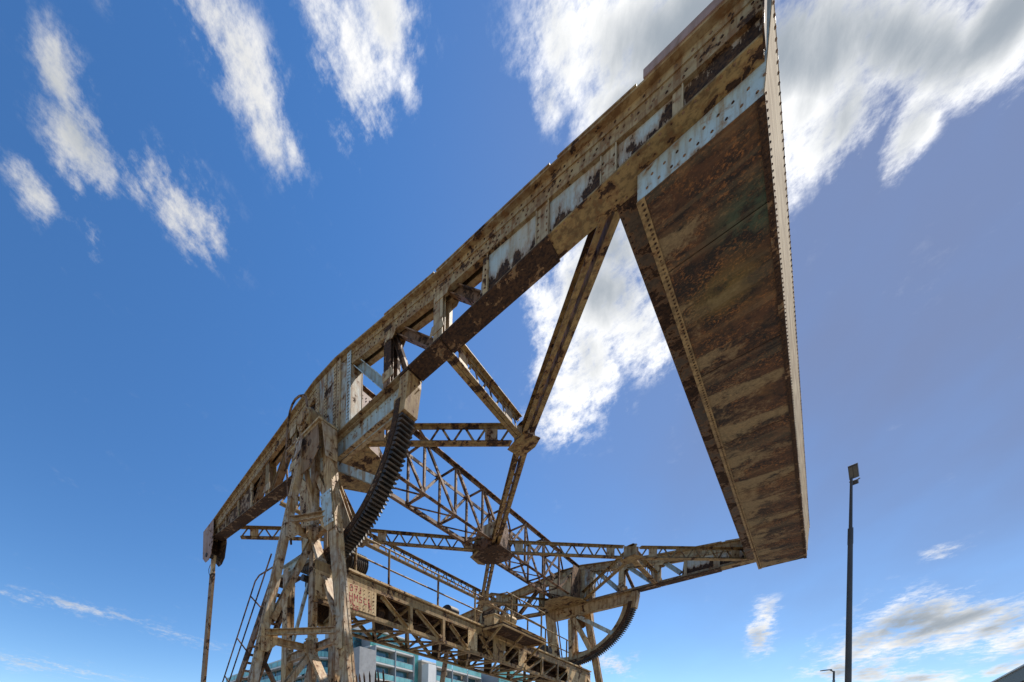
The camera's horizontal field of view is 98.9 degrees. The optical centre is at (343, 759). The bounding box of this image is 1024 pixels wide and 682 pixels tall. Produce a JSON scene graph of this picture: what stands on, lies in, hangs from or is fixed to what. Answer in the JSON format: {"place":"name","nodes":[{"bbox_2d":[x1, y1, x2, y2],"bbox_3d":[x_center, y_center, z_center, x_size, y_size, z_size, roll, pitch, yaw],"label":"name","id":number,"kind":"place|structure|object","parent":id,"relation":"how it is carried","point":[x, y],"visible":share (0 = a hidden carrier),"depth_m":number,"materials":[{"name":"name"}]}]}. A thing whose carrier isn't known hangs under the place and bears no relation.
{"place":"outdoors","nodes":[
{"label":"outdoors","id":0,"kind":"place"},
{"bbox_2d":[226,648,327,681],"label":"apartment building","id":1,"kind":"structure","parent":0,"point":[275,667],"depth_m":87.82,"materials":[{"name":"teal glass"}]},
{"bbox_2d":[418,659,481,681],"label":"apartment building","id":2,"kind":"structure","parent":0,"point":[428,671],"depth_m":87.95,"materials":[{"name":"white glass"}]},
{"bbox_2d":[453,674,460,680],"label":"window pane","id":3,"kind":"structure","parent":2,"relation":"in","point":[456,677],"depth_m":92.35,"materials":[{"name":"blue glass"}]},
{"bbox_2d":[443,605,458,613],"bbox_3d":[3.261,-4.436,12.560,0.560,0.474,0.395,1,0,-40],"label":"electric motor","id":4,"kind":"object","parent":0,"point":[452,609],"visible":0.34,"depth_m":12.36,"materials":[{"name":"metal"}]},
{"bbox_2d":[483,613,500,625],"bbox_3d":[4.710,-4.349,12.991,0.410,0.372,0.400,1,0,-40],"label":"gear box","id":5,"kind":"object","parent":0,"point":[491,619],"visible":0.67,"depth_m":12.87,"materials":[{"name":"metal"}]},
{"bbox_2d":[467,665,527,681],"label":"glass building","id":6,"kind":"structure","parent":0,"point":[486,678],"depth_m":98.29,"materials":[{"name":"teal glass"}]},
{"bbox_2d":[0,0,1023,681],"label":"sky","id":7,"kind":"structure","parent":0,"point":[204,204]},
{"bbox_2d":[991,664,1023,681],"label":"dark building","id":8,"kind":"structure","parent":0,"point":[1016,674],"depth_m":21.23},
{"label":"ground","id":9,"kind":"structure","parent":0,"visible":0},
{"bbox_2d":[222,554,300,681],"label":"access stair","id":10,"kind":"object","parent":9,"relation":"on","point":[251,646],"visible":0.56,"depth_m":13.06,"materials":[{"name":"brown metal"}]},
{"bbox_2d":[247,394,390,681],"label":"bridge tower","id":11,"kind":"structure","parent":9,"relation":"on","point":[316,430],"depth_m":8.98,"materials":[{"name":"metal"}]},
{"bbox_2d":[203,0,809,665],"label":"balance frame","id":12,"kind":"object","parent":11,"relation":"on","point":[673,162],"visible":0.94,"depth_m":7.05,"materials":[{"name":"metal"}]},
{"bbox_2d":[201,555,215,681],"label":"hanger rod","id":13,"kind":"object","parent":12,"relation":"hanging from","point":[208,621],"visible":0.99,"depth_m":15.01,"materials":[{"name":"metal"}]},
{"bbox_2d":[301,573,308,593],"bbox_3d":[-0.533,-4.230,9.930,1.120,0.655,0.800,1,0,-40],"label":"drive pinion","id":14,"kind":"object","parent":12,"relation":"attached to","point":[304,578],"visible":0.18,"depth_m":9.59,"materials":[{"name":"metal"}]},
{"bbox_2d":[440,653,448,681],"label":"hanger rod","id":15,"kind":"object","parent":12,"relation":"hanging from","point":[443,672],"visible":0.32,"depth_m":24.20,"materials":[{"name":"metal"}]},
{"bbox_2d":[312,537,591,681],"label":"machinery walkway","id":16,"kind":"structure","parent":12,"relation":"attached to","point":[383,607],"depth_m":12.29,"materials":[{"name":"metal"}]},
{"bbox_2d":[346,551,368,574],"bbox_3d":[0.233,-4.694,9.984,0.710,0.635,0.577,1,0,-40],"label":"electric motor","id":17,"kind":"object","parent":16,"relation":"on","point":[362,565],"visible":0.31,"depth_m":9.76,"materials":[{"name":"metal"}]},
{"bbox_2d":[499,614,516,624],"bbox_3d":[4.940,-4.370,13.409,0.640,0.429,1.239,1,0,-40],"label":"brake unit","id":18,"kind":"object","parent":16,"relation":"on","point":[507,617],"visible":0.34,"depth_m":12.89,"materials":[{"name":"metal"}]},
{"bbox_2d":[540,645,551,653],"bbox_3d":[8.126,-4.332,16.562,0.510,0.514,0.435,1,0,-40],"label":"electric motor","id":19,"kind":"object","parent":16,"relation":"on","point":[548,649],"visible":0.35,"depth_m":16.37,"materials":[{"name":"metal"}]},
{"bbox_2d":[325,627,418,681],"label":"apartment building","id":20,"kind":"structure","parent":9,"relation":"on","point":[395,665],"depth_m":79.32,"materials":[{"name":"white concrete"}]},
{"bbox_2d":[376,666,387,678],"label":"window pane","id":21,"kind":"structure","parent":20,"relation":"in","point":[380,669],"depth_m":79.54,"materials":[{"name":"blue glass"}]},
{"bbox_2d":[376,650,388,663],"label":"window pane","id":22,"kind":"structure","parent":20,"relation":"in","point":[378,653],"depth_m":79.67,"materials":[{"name":"blue glass"}]},
{"bbox_2d":[396,655,406,668],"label":"window pane","id":23,"kind":"structure","parent":20,"relation":"in","point":[398,658],"depth_m":83.25,"materials":[{"name":"blue glass"}]},
{"bbox_2d":[396,670,406,678],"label":"window pane","id":24,"kind":"structure","parent":20,"relation":"in","point":[398,673],"depth_m":83.29,"materials":[{"name":"blue glass"}]},
{"bbox_2d":[557,613,602,681],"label":"bridge tower","id":25,"kind":"structure","parent":9,"relation":"on","point":[595,662],"depth_m":18.66,"materials":[{"name":"metal"}]},
{"bbox_2d":[820,669,834,681],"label":"street lamp","id":26,"kind":"object","parent":9,"relation":"on","point":[833,680],"visible":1,"depth_m":29.96,"materials":[{"name":"grey metal"}]},
{"bbox_2d":[845,463,859,681],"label":"street lamp","id":27,"kind":"object","parent":9,"relation":"on","point":[853,470],"visible":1,"depth_m":9.48,"materials":[{"name":"grey metal"}]}
]}

